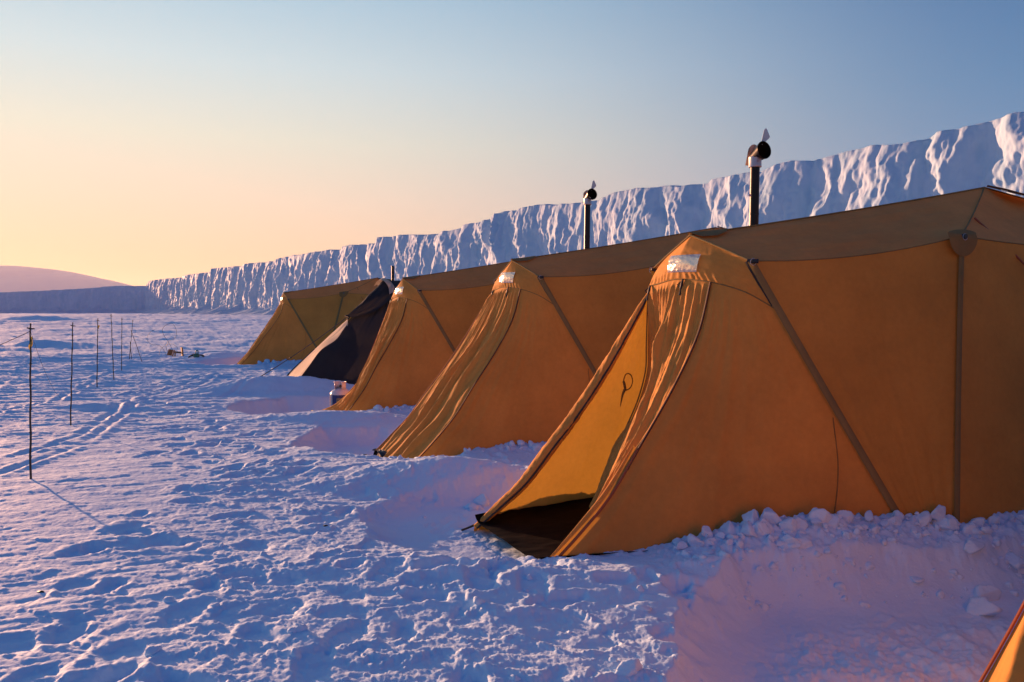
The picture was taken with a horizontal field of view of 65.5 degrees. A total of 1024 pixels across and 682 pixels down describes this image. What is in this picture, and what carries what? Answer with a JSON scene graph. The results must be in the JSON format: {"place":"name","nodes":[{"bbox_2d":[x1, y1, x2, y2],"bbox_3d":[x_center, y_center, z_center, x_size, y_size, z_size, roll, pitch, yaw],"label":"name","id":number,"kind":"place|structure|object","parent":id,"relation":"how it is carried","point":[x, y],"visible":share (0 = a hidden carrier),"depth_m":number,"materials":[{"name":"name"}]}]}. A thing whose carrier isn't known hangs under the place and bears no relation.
{"place":"outdoors","nodes":[
{"label":"outdoors","id":0,"kind":"place"},
{"bbox_2d":[0,265,131,291],"bbox_3d":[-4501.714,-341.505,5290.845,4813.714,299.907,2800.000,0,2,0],"label":"distant hill","id":1,"kind":"structure","parent":0,"point":[17,278],"depth_m":4769.35,"materials":[{"name":"white snow"}]},
{"bbox_2d":[188,350,203,357],"bbox_3d":[-12.382,0.500,31.243,0.610,0.324,0.202,0,2,-11],"label":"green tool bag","id":2,"kind":"object","parent":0,"point":[197,354],"visible":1,"depth_m":31.20,"materials":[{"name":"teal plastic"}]},
{"bbox_2d":[0,313,1023,681],"bbox_3d":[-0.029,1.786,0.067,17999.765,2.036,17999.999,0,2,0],"label":"snow ground","id":3,"kind":"structure","parent":0,"point":[110,499],"depth_m":5.31,"materials":[{"name":"white snow"}]},
{"bbox_2d":[27,323,34,478],"bbox_3d":[-4.824,0.654,7.997,0.088,1.664,0.038,0,2,0],"label":"marker cane","id":4,"kind":"object","parent":3,"relation":"on","point":[30,406],"visible":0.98,"depth_m":8.00,"materials":[{"name":"brown wood"}]},
{"bbox_2d":[70,322,73,425],"bbox_3d":[-6.788,0.556,12.299,0.122,1.689,0.029,0,2,0],"label":"marker cane","id":5,"kind":"object","parent":3,"relation":"on","point":[72,325],"visible":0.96,"depth_m":12.29,"materials":[{"name":"brown wood"}]},
{"bbox_2d":[96,319,99,386],"bbox_3d":[-10.431,0.352,20.071,0.127,1.852,0.042,0,2,0],"label":"marker cane","id":6,"kind":"object","parent":3,"relation":"on","point":[97,320],"visible":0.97,"depth_m":20.06,"materials":[{"name":"brown wood"}]},
{"bbox_2d":[111,320,113,379],"bbox_3d":[-11.070,0.214,22.048,0.092,1.938,0.032,0,2,0],"label":"marker cane","id":7,"kind":"object","parent":3,"relation":"on","point":[112,350],"visible":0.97,"depth_m":22.04,"materials":[{"name":"brown wood"}]},
{"bbox_2d":[121,333,121,369],"bbox_3d":[-12.450,0.147,25.434,0.100,1.805,0.032,0,2,0],"label":"marker cane","id":8,"kind":"object","parent":3,"relation":"on","point":[121,352],"visible":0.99,"depth_m":25.43,"materials":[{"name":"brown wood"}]},
{"bbox_2d":[147,323,177,352],"bbox_3d":[-14.465,0.022,32.859,1.305,1.519,0.311,0,2,0],"label":"looped cable","id":9,"kind":"object","parent":3,"relation":"on","point":[167,340],"visible":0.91,"depth_m":32.78,"materials":[{"name":"grey plastic"}]},
{"bbox_2d":[167,347,183,356],"bbox_3d":[-13.925,0.458,32.949,0.670,0.393,0.340,-1,2,-17],"label":"plywood box","id":10,"kind":"object","parent":3,"relation":"on","point":[170,351],"visible":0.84,"depth_m":32.90,"materials":[{"name":"brown wood"}]},
{"bbox_2d":[237,278,390,364],"bbox_3d":[-5.516,-0.780,31.018,10.046,3.398,3.009,-1,2,-24],"label":"orange tent","id":11,"kind":"object","parent":3,"relation":"on","point":[299,320],"visible":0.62,"depth_m":29.23,"materials":[{"name":"fabric"}]},
{"bbox_2d":[262,278,399,384],"bbox_3d":[-3.730,-0.296,21.215,4.033,2.699,5.661,0,2,5],"label":"black tent","id":12,"kind":"object","parent":3,"relation":"on","point":[342,352],"visible":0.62,"depth_m":18.96,"materials":[{"name":"grey fabric"}]},
{"bbox_2d":[288,320,347,376],"bbox_3d":[-4.817,0.240,19.534,1.274,1.558,1.542,-1,2,-26],"label":"door panel","id":13,"kind":"structure","parent":12,"relation":"in","point":[300,369],"depth_m":19.34,"materials":[{"name":"beige fabric"}]},
{"bbox_2d":[391,266,393,280],"bbox_3d":[-3.180,-0.481,21.297,0.079,3.044,0.079,0,2,0],"label":"stove pipe","id":14,"kind":"object","parent":12,"relation":"attached to","point":[392,273],"visible":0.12,"depth_m":21.22,"materials":[{"name":"black metal"}]},
{"bbox_2d":[330,381,348,405],"bbox_3d":[-3.460,1.161,16.051,0.414,0.691,0.417,0,2,0],"label":"gas bottle","id":15,"kind":"object","parent":3,"relation":"on","point":[340,391],"visible":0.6,"depth_m":15.91,"materials":[{"name":"white metal"}]},
{"bbox_2d":[311,252,560,410],"bbox_3d":[0.811,-0.219,16.999,9.976,3.358,3.009,-1,2,-28],"label":"orange tent","id":16,"kind":"object","parent":3,"relation":"on","point":[427,321],"visible":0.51,"depth_m":14.94,"materials":[{"name":"fabric"}]},
{"bbox_2d":[395,287,403,293],"bbox_3d":[-2.171,-0.974,15.346,0.037,0.150,0.401,-1,2,-29],"label":"window","id":17,"kind":"structure","parent":16,"relation":"in","point":[399,290],"depth_m":15.32,"materials":[{"name":"clear plastic"}]},
{"bbox_2d":[363,226,722,457],"bbox_3d":[2.839,-0.102,12.179,10.249,3.333,3.009,-1,2,-27],"label":"orange tent","id":18,"kind":"object","parent":3,"relation":"on","point":[531,352],"visible":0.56,"depth_m":10.26,"materials":[{"name":"fabric"}]},
{"bbox_2d":[500,272,514,282],"bbox_3d":[-0.067,-0.850,10.671,0.039,0.150,0.401,-1,2,-28],"label":"window","id":19,"kind":"structure","parent":18,"relation":"in","point":[505,277],"depth_m":10.65,"materials":[{"name":"clear plastic"}]},
{"bbox_2d":[583,180,596,248],"bbox_3d":[1.118,-0.480,11.809,0.182,3.762,0.232,-1,2,-28],"label":"stove pipe","id":20,"kind":"object","parent":18,"relation":"attached to","point":[589,195],"visible":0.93,"depth_m":11.71,"materials":[{"name":"black metal"}]},
{"bbox_2d":[145,359,1023,681],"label":"snow rubble","id":21,"kind":"object","parent":3,"relation":"on","point":[979,601],"visible":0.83,"depth_m":5.53,"materials":[{"name":"white snow"}]},
{"bbox_2d":[461,185,1023,558],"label":"orange tent","id":22,"kind":"object","parent":3,"relation":"on","point":[861,361],"visible":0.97,"depth_m":6.15,"materials":[{"name":"fabric"}]},
{"bbox_2d":[668,254,700,271],"bbox_3d":[1.394,-0.630,6.475,0.040,0.150,0.401,-1,2,-24],"label":"window","id":23,"kind":"structure","parent":22,"relation":"in","point":[677,263],"depth_m":6.45,"materials":[{"name":"clear plastic"}]},
{"bbox_2d":[745,128,770,225],"bbox_3d":[2.306,-0.222,7.616,0.189,3.567,0.238,-1,2,-28],"label":"stove pipe","id":24,"kind":"object","parent":22,"relation":"attached to","point":[758,153],"visible":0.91,"depth_m":7.51,"materials":[{"name":"black metal"}]},
{"bbox_2d":[978,601,1023,681],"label":"orange tent","id":25,"kind":"object","parent":3,"relation":"on","point":[1008,665],"visible":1,"depth_m":2.64,"materials":[{"name":"fabric"}]},
{"bbox_2d":[0,112,1023,314],"bbox_3d":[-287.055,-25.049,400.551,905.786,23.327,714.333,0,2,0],"label":"glacier front","id":26,"kind":"object","parent":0,"point":[985,154],"visible":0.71,"depth_m":135.26,"materials":[{"name":"white ice"}]},
{"bbox_2d":[0,0,1023,285],"label":"sky","id":27,"kind":"structure","parent":0,"point":[142,141],"materials":[{"name":"blue"}]}
]}

